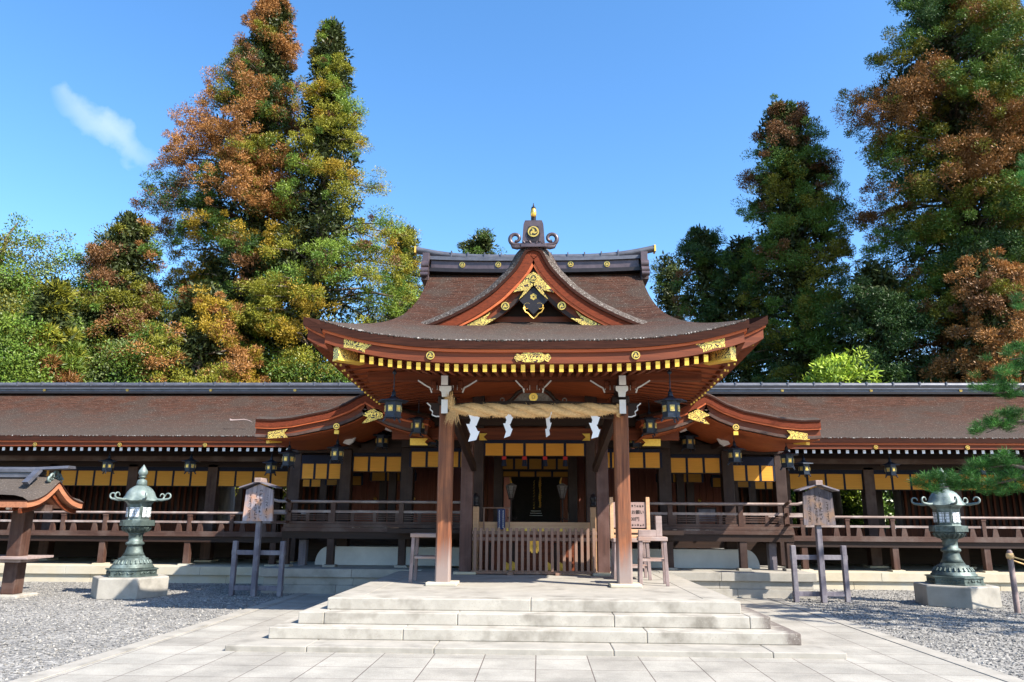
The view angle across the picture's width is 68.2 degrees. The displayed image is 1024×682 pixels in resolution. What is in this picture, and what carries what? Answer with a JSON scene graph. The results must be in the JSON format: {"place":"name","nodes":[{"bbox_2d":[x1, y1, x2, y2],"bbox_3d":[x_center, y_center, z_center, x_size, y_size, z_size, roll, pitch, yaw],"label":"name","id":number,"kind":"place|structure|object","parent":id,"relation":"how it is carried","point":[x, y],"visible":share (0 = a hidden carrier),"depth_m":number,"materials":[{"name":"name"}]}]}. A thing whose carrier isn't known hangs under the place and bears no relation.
{"place":"outdoors","nodes":[
{"label":"outdoors","id":0,"kind":"place"},
{"bbox_2d":[0,525,1023,681],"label":"gravel ground","id":1,"kind":"structure","parent":0,"point":[57,636],"depth_m":12.84,"materials":[{"name":"grey gravel"}]},
{"bbox_2d":[0,466,83,598],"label":"roofed stand","id":2,"kind":"object","parent":1,"relation":"on","point":[26,493],"visible":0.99,"depth_m":16.28,"materials":[{"name":"brown wood"}]},
{"bbox_2d":[90,465,171,598],"bbox_3d":[-8.307,4.159,16.745,1.593,2.830,1.386,2,-13,-6],"label":"bronze lantern","id":3,"kind":"object","parent":1,"relation":"on","point":[131,572],"visible":1,"depth_m":16.41,"materials":[{"name":"green metal"}]},
{"bbox_2d":[9,593,306,681],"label":"kerb","id":4,"kind":"structure","parent":1,"relation":"on","point":[38,676],"depth_m":10.09,"materials":[{"name":"grey stone"}]},
{"bbox_2d":[0,382,363,583],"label":"corridor wing","id":5,"kind":"structure","parent":1,"relation":"on","point":[161,432],"depth_m":22.48,"materials":[{"name":"brown wood"}]},
{"bbox_2d":[100,451,117,473],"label":"hanging lantern","id":6,"kind":"object","parent":5,"relation":"hanging from","point":[108,464],"visible":0.98,"depth_m":20.68,"materials":[{"name":"black metal"}]},
{"bbox_2d":[182,452,199,473],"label":"hanging lantern","id":7,"kind":"object","parent":5,"relation":"hanging from","point":[190,464],"visible":0.98,"depth_m":20.59,"materials":[{"name":"black metal"}]},
{"bbox_2d":[229,419,251,421],"bbox_3d":[-7.557,2.210,21.081,0.658,0.101,0.095,0,-13,2],"label":"fallen branch","id":8,"kind":"object","parent":5,"relation":"on","point":[238,420],"visible":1,"depth_m":21.09,"materials":[{"name":"grey wood"}]},
{"bbox_2d":[262,456,279,475],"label":"hanging lantern","id":9,"kind":"object","parent":5,"relation":"hanging from","point":[270,467],"visible":1,"depth_m":20.30,"materials":[{"name":"black metal"}]},
{"bbox_2d":[228,478,285,596],"bbox_3d":[-5.636,4.322,16.730,1.240,2.540,0.412,-1,-13,6],"label":"notice board","id":10,"kind":"object","parent":1,"relation":"on","point":[259,504],"visible":0.99,"depth_m":16.76,"materials":[{"name":"black wood"}]},
{"bbox_2d":[255,393,459,593],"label":"side pavilion","id":11,"kind":"structure","parent":1,"relation":"on","point":[338,555],"depth_m":18.15,"materials":[{"name":"brown wood"}]},
{"bbox_2d":[278,441,299,468],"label":"hanging lantern","id":12,"kind":"object","parent":11,"relation":"hanging from","point":[288,457],"visible":0.99,"depth_m":17.23,"materials":[{"name":"black metal"}]},
{"bbox_2d":[326,434,347,463],"bbox_3d":[-4.003,2.450,17.350,0.477,0.710,0.550,5,-14,-19],"label":"hanging lantern","id":13,"kind":"object","parent":11,"relation":"hanging from","point":[337,452],"visible":0.97,"depth_m":17.22,"materials":[{"name":"black metal"}]},
{"bbox_2d":[373,431,391,450],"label":"hanging lantern","id":14,"kind":"object","parent":11,"relation":"hanging from","point":[382,439],"visible":0.9,"depth_m":19.14,"materials":[{"name":"black metal"}]},
{"bbox_2d":[428,440,438,447],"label":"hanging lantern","id":15,"kind":"object","parent":11,"relation":"hanging from","point":[436,444],"visible":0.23,"depth_m":18.21,"materials":[{"name":"black metal"}]},
{"bbox_2d":[225,568,846,658],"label":"stone steps","id":16,"kind":"structure","parent":1,"relation":"on","point":[540,614],"depth_m":10.59,"materials":[{"name":"grey stone"}]},
{"bbox_2d":[408,533,435,582],"bbox_3d":[-1.548,4.022,14.067,0.631,0.872,0.590,0,-13,2],"label":"side table","id":17,"kind":"object","parent":16,"relation":"on","point":[415,547],"visible":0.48,"depth_m":13.88,"materials":[{"name":"wood"}]},
{"bbox_2d":[471,528,597,575],"bbox_3d":[0.471,4.434,15.953,2.640,0.953,0.340,0,-13,2],"label":"slatted barrier","id":18,"kind":"object","parent":16,"relation":"on","point":[528,538],"visible":1,"depth_m":15.88,"materials":[{"name":"brown wood"}]},
{"bbox_2d":[489,528,579,570],"bbox_3d":[0.487,4.539,16.385,1.960,0.920,0.310,0,-13,2],"label":"offering box","id":19,"kind":"object","parent":16,"relation":"on","point":[537,556],"visible":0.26,"depth_m":16.24,"materials":[{"name":"brown wood"}]},
{"bbox_2d":[482,507,510,529],"bbox_3d":[-0.344,3.918,16.678,0.620,0.492,0.042,0,-13,2],"label":"blue notice","id":20,"kind":"object","parent":19,"relation":"on","point":[501,519],"visible":0.99,"depth_m":16.67,"materials":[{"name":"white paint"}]},
{"bbox_2d":[303,203,767,587],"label":"worship hall","id":21,"kind":"structure","parent":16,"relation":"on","point":[533,320],"depth_m":14.84,"materials":[{"name":"brown wood"}]},
{"bbox_2d":[378,369,408,422],"bbox_3d":[-2.066,0.919,13.220,0.488,0.987,0.563,5,-14,-19],"label":"hanging lantern","id":22,"kind":"object","parent":21,"relation":"hanging from","point":[393,407],"visible":0.98,"depth_m":13.06,"materials":[{"name":"black metal"}]},
{"bbox_2d":[407,398,430,436],"bbox_3d":[-2.069,1.585,16.764,0.510,1.068,0.589,7,-15,-27],"label":"hanging lantern","id":23,"kind":"object","parent":21,"relation":"hanging from","point":[417,425],"visible":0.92,"depth_m":16.58,"materials":[{"name":"black metal"}]},
{"bbox_2d":[506,483,516,521],"bbox_3d":[-0.020,3.961,18.188,0.340,1.080,0.340,0,-13,2],"label":"standing lamp","id":24,"kind":"object","parent":21,"relation":"on","point":[511,488],"visible":0.82,"depth_m":18.19,"materials":[{"name":"grey wood"}]},
{"bbox_2d":[443,390,620,424],"bbox_3d":[0.357,1.223,13.679,3.232,0.717,0.330,0,-13,2],"label":"straw rope","id":25,"kind":"object","parent":21,"relation":"attached to","point":[568,410],"visible":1,"depth_m":13.59,"materials":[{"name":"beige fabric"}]},
{"bbox_2d":[466,415,479,441],"bbox_3d":[-0.701,1.523,13.593,0.243,0.577,0.033,2,-13,-6],"label":"paper streamer","id":26,"kind":"object","parent":25,"relation":"hanging from","point":[473,430],"visible":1,"depth_m":13.58,"materials":[{"name":"white paper"}]},
{"bbox_2d":[503,414,512,437],"bbox_3d":[-0.073,1.501,13.569,0.198,0.476,0.033,-6,-15,26],"label":"paper streamer","id":27,"kind":"object","parent":25,"relation":"hanging from","point":[507,426],"visible":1,"depth_m":13.56,"materials":[{"name":"white paper"}]},
{"bbox_2d":[545,413,551,436],"bbox_3d":[0.653,1.500,13.563,0.033,0.446,0.184,9,-16,-32],"label":"paper streamer","id":28,"kind":"object","parent":25,"relation":"hanging from","point":[548,423],"visible":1,"depth_m":13.56,"materials":[{"name":"white paper"}]},
{"bbox_2d":[589,416,599,438],"bbox_3d":[1.477,1.496,13.522,0.212,0.507,0.033,3,-13,-12],"label":"paper streamer","id":29,"kind":"object","parent":25,"relation":"hanging from","point":[594,427],"visible":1,"depth_m":13.51,"materials":[{"name":"white paper"}]},
{"bbox_2d":[557,483,568,521],"bbox_3d":[1.209,3.959,18.144,0.340,1.080,0.340,0,-13,2],"label":"standing lamp","id":30,"kind":"object","parent":21,"relation":"on","point":[562,488],"visible":0.82,"depth_m":18.14,"materials":[{"name":"grey wood"}]},
{"bbox_2d":[654,369,686,422],"bbox_3d":[2.730,0.907,13.050,0.488,0.980,0.563,7,-15,-27],"label":"hanging lantern","id":31,"kind":"object","parent":21,"relation":"hanging from","point":[670,402],"visible":1,"depth_m":12.89,"materials":[{"name":"black metal"}]},
{"bbox_2d":[610,538,651,579],"bbox_3d":[2.361,4.333,15.086,0.733,0.782,0.672,0,-13,2],"label":"side table","id":32,"kind":"object","parent":16,"relation":"on","point":[646,551],"visible":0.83,"depth_m":14.85,"materials":[{"name":"brown wood"}]},
{"bbox_2d":[609,497,649,538],"bbox_3d":[2.372,3.563,15.235,0.797,0.820,0.075,-1,-13,4],"label":"price sign","id":33,"kind":"object","parent":32,"relation":"on","point":[640,514],"visible":0.52,"depth_m":15.21,"materials":[{"name":"beige"}]},
{"bbox_2d":[637,536,669,585],"bbox_3d":[2.553,3.991,13.751,0.529,0.842,0.570,-1,-13,6],"label":"side table","id":34,"kind":"object","parent":16,"relation":"on","point":[664,558],"visible":0.91,"depth_m":13.55,"materials":[{"name":"brown wood"}]},
{"bbox_2d":[638,516,661,536],"bbox_3d":[2.529,3.402,13.899,0.425,0.370,0.220,-1,-13,6],"label":"slot box","id":35,"kind":"object","parent":34,"relation":"on","point":[657,532],"visible":1,"depth_m":13.77,"materials":[{"name":"beige wood"}]},
{"bbox_2d":[609,393,820,598],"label":"side pavilion","id":36,"kind":"structure","parent":1,"relation":"on","point":[730,555],"depth_m":17.83,"materials":[{"name":"brown wood"}]},
{"bbox_2d":[629,441,640,450],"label":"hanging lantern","id":37,"kind":"object","parent":36,"relation":"hanging from","point":[632,444],"visible":0.42,"depth_m":18.02,"materials":[{"name":"black metal"}]},
{"bbox_2d":[636,398,660,436],"bbox_3d":[3.006,1.570,16.584,0.510,1.056,0.589,7,-15,-25],"label":"hanging lantern","id":38,"kind":"object","parent":36,"relation":"hanging from","point":[649,425],"visible":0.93,"depth_m":16.40,"materials":[{"name":"black metal"}]},
{"bbox_2d":[679,431,698,451],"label":"hanging lantern","id":39,"kind":"object","parent":36,"relation":"hanging from","point":[688,439],"visible":0.93,"depth_m":18.86,"materials":[{"name":"black metal"}]},
{"bbox_2d":[697,507,716,523],"bbox_3d":[4.728,4.264,18.357,0.460,0.440,0.060,0,-13,2],"label":"offering box","id":40,"kind":"object","parent":36,"relation":"on","point":[706,509],"visible":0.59,"depth_m":18.36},
{"bbox_2d":[723,435,745,465],"bbox_3d":[5.008,2.436,17.028,0.477,0.713,0.550,8,-15,-31],"label":"hanging lantern","id":41,"kind":"object","parent":36,"relation":"hanging from","point":[734,453],"visible":0.98,"depth_m":16.90,"materials":[{"name":"black metal"}]},
{"bbox_2d":[775,443,797,470],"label":"hanging lantern","id":42,"kind":"object","parent":36,"relation":"hanging from","point":[786,459],"visible":1,"depth_m":16.83,"materials":[{"name":"black metal"}]},
{"bbox_2d":[789,480,850,602],"bbox_3d":[6.613,4.288,16.234,1.240,2.540,0.413,1,-13,-1],"label":"notice board","id":43,"kind":"object","parent":1,"relation":"on","point":[817,506],"visible":1,"depth_m":16.27,"materials":[{"name":"brown"}]},
{"bbox_2d":[706,382,1023,590],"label":"corridor wing","id":44,"kind":"structure","parent":1,"relation":"on","point":[867,430],"depth_m":21.76,"materials":[{"name":"brown wood"}]},
{"bbox_2d":[794,455,812,477],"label":"hanging lantern","id":45,"kind":"object","parent":44,"relation":"hanging from","point":[803,467],"visible":1,"depth_m":19.80,"materials":[{"name":"black metal"}]},
{"bbox_2d":[880,456,899,477],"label":"hanging lantern","id":46,"kind":"object","parent":44,"relation":"hanging from","point":[890,469],"visible":0.97,"depth_m":19.92,"materials":[{"name":"black metal"}]},
{"bbox_2d":[977,454,986,475],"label":"hanging lantern","id":47,"kind":"object","parent":44,"relation":"hanging from","point":[983,471],"visible":0.18,"depth_m":19.81,"materials":[{"name":"black metal"}]},
{"bbox_2d":[768,598,1023,681],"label":"kerb","id":48,"kind":"structure","parent":1,"relation":"on","point":[1001,676],"depth_m":10.43,"materials":[{"name":"grey stone"}]},
{"bbox_2d":[911,468,1001,608],"bbox_3d":[9.280,4.118,16.069,1.593,2.830,1.386,5,-14,-19],"label":"bronze lantern","id":49,"kind":"object","parent":1,"relation":"on","point":[954,580],"visible":0.93,"depth_m":15.70,"materials":[{"name":"green metal"}]},
{"bbox_2d":[905,153,1023,497],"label":"pine tree","id":50,"kind":"object","parent":1,"relation":"on","point":[1005,461],"visible":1,"depth_m":12.87,"materials":[{"name":"green plant"}]},
{"bbox_2d":[1006,550,1023,612],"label":"rope stanchion","id":51,"kind":"object","parent":1,"relation":"on","point":[1010,557],"visible":0.89,"depth_m":14.56,"materials":[{"name":"wood"}]},
{"bbox_2d":[0,0,1023,521],"label":"sky","id":52,"kind":"structure","parent":0,"point":[624,124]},
{"bbox_2d":[36,594,1003,681],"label":"pavement","id":53,"kind":"structure","parent":0,"point":[200,655],"depth_m":8.98,"materials":[{"name":"stone"}]},
{"label":"forest floor","id":54,"kind":"structure","parent":0,"visible":0},
{"bbox_2d":[0,309,65,382],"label":"broadleaf tree","id":55,"kind":"object","parent":54,"relation":"on","point":[11,373],"visible":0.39,"depth_m":29.78,"materials":[{"name":"green plant"}]},
{"bbox_2d":[3,273,92,382],"bbox_3d":[-19.651,2.908,31.345,5.869,11.866,6.423,0,-13,2],"label":"cedar tree","id":56,"kind":"object","parent":54,"relation":"on","point":[53,302],"visible":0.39,"depth_m":31.73,"materials":[{"name":"green plant"}]},
{"bbox_2d":[0,212,98,351],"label":"broadleaf tree","id":57,"kind":"object","parent":54,"relation":"on","point":[17,290],"visible":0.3,"depth_m":34.77,"materials":[{"name":"green plant"}]},
{"bbox_2d":[68,225,171,345],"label":"broadleaf tree","id":58,"kind":"object","parent":54,"relation":"on","point":[84,284],"visible":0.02,"depth_m":41.66,"materials":[{"name":"green plant"}]},
{"bbox_2d":[67,210,175,382],"bbox_3d":[-19.632,1.533,37.213,6.197,17.222,6.117,0,-13,2],"label":"cedar tree","id":59,"kind":"object","parent":54,"relation":"on","point":[120,261],"visible":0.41,"depth_m":37.25,"materials":[{"name":"green plant"}]},
{"bbox_2d":[72,335,180,382],"bbox_3d":[-16.908,4.287,32.573,5.520,9.711,5.255,0,-13,2],"label":"broadleaf tree","id":60,"kind":"object","parent":54,"relation":"on","point":[104,374],"visible":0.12,"depth_m":32.29,"materials":[{"name":"green plant"}]},
{"bbox_2d":[100,275,270,495],"bbox_3d":[-14.719,3.199,34.458,7.004,12.790,7.459,-9,-16,34],"label":"cedar tree","id":61,"kind":"object","parent":54,"relation":"on","point":[208,319],"visible":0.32,"depth_m":34.30,"materials":[{"name":"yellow plant"}]},
{"bbox_2d":[170,250,229,327],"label":"cedar tree","id":62,"kind":"object","parent":54,"relation":"on","point":[209,277],"depth_m":46.55,"materials":[{"name":"green plant"}]},
{"bbox_2d":[128,0,321,523],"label":"cedar tree","id":63,"kind":"object","parent":54,"relation":"on","point":[260,62],"visible":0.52,"depth_m":41.29,"materials":[{"name":"orange plant"}]},
{"bbox_2d":[217,381,234,523],"bbox_3d":[-11.049,4.880,27.884,4.109,6.492,4.232,0,-13,2],"label":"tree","id":64,"kind":"object","parent":54,"relation":"on","point":[227,499],"depth_m":27.47,"materials":[{"name":"brown plant"}]},
{"bbox_2d":[260,345,350,496],"bbox_3d":[-9.028,5.078,36.060,6.670,9.862,5.865,0,-13,2],"label":"broadleaf tree","id":65,"kind":"object","parent":54,"relation":"on","point":[309,374],"visible":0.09,"depth_m":35.95,"materials":[{"name":"green plant"}]},
{"bbox_2d":[230,16,422,382],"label":"cedar tree","id":66,"kind":"object","parent":54,"relation":"on","point":[328,119],"visible":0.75,"depth_m":40.16,"materials":[{"name":"green plant"}]},
{"bbox_2d":[365,225,423,323],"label":"cedar tree","id":67,"kind":"object","parent":54,"relation":"on","point":[408,250],"visible":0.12,"depth_m":47.83,"materials":[{"name":"green plant"}]},
{"bbox_2d":[456,226,506,253],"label":"cedar tree","id":68,"kind":"object","parent":54,"relation":"on","point":[482,243],"visible":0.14,"depth_m":48.29,"materials":[{"name":"green plant"}]},
{"bbox_2d":[270,487,895,528],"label":"distant woods","id":69,"kind":"object","parent":54,"relation":"on","point":[890,509],"visible":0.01,"depth_m":54.52,"materials":[{"name":"green plant"}]},
{"bbox_2d":[649,250,691,321],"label":"cedar tree","id":70,"kind":"object","parent":54,"relation":"on","point":[665,297],"visible":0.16,"depth_m":47.26,"materials":[{"name":"green plant"}]},
{"bbox_2d":[665,223,738,382],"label":"cedar tree","id":71,"kind":"object","parent":54,"relation":"on","point":[699,249],"visible":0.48,"depth_m":42.98,"materials":[{"name":"green plant"}]},
{"bbox_2d":[695,234,792,382],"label":"cedar tree","id":72,"kind":"object","parent":54,"relation":"on","point":[736,270],"visible":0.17,"depth_m":41.53,"materials":[{"name":"green plant"}]},
{"bbox_2d":[733,93,863,382],"bbox_3d":[15.215,-1.637,39.763,8.242,25.002,7.860,0,-13,2],"label":"cedar tree","id":73,"kind":"object","parent":54,"relation":"on","point":[795,219],"visible":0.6,"depth_m":39.48,"materials":[{"name":"green plant"}]},
{"bbox_2d":[832,490,843,527],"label":"tree trunk","id":74,"kind":"object","parent":54,"relation":"on","point":[837,503],"depth_m":27.15,"materials":[{"name":"brown wood"}]},
{"bbox_2d":[790,490,889,527],"bbox_3d":[11.678,6.513,28.679,4.931,4.214,3.720,0,-13,2],"label":"shrub","id":75,"kind":"object","parent":54,"relation":"on","point":[851,506],"visible":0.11,"depth_m":27.76,"materials":[{"name":"green plant"}]},
{"bbox_2d":[796,345,886,520],"bbox_3d":[12.846,4.269,28.865,4.038,8.426,3.413,0,-13,2],"label":"shrub","id":76,"kind":"object","parent":54,"relation":"on","point":[841,369],"visible":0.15,"depth_m":28.93,"materials":[{"name":"green plant"}]},
{"bbox_2d":[814,258,961,528],"bbox_3d":[16.839,2.715,33.468,8.005,13.683,7.581,0,-13,2],"label":"cedar tree","id":77,"kind":"object","parent":54,"relation":"on","point":[882,319],"visible":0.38,"depth_m":32.97,"materials":[{"name":"green plant"}]},
{"bbox_2d":[830,0,1023,382],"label":"cedar tree","id":78,"kind":"object","parent":54,"relation":"on","point":[969,153],"visible":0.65,"depth_m":34.99,"materials":[{"name":"green plant"}]},
{"bbox_2d":[913,242,1023,382],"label":"cedar tree","id":79,"kind":"object","parent":54,"relation":"on","point":[989,273],"visible":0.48,"depth_m":30.92,"materials":[{"name":"brown plant"}]},
{"bbox_2d":[967,0,1023,259],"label":"cedar tree","id":80,"kind":"object","parent":54,"relation":"on","point":[993,95],"visible":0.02,"depth_m":38.69,"materials":[{"name":"green plant"}]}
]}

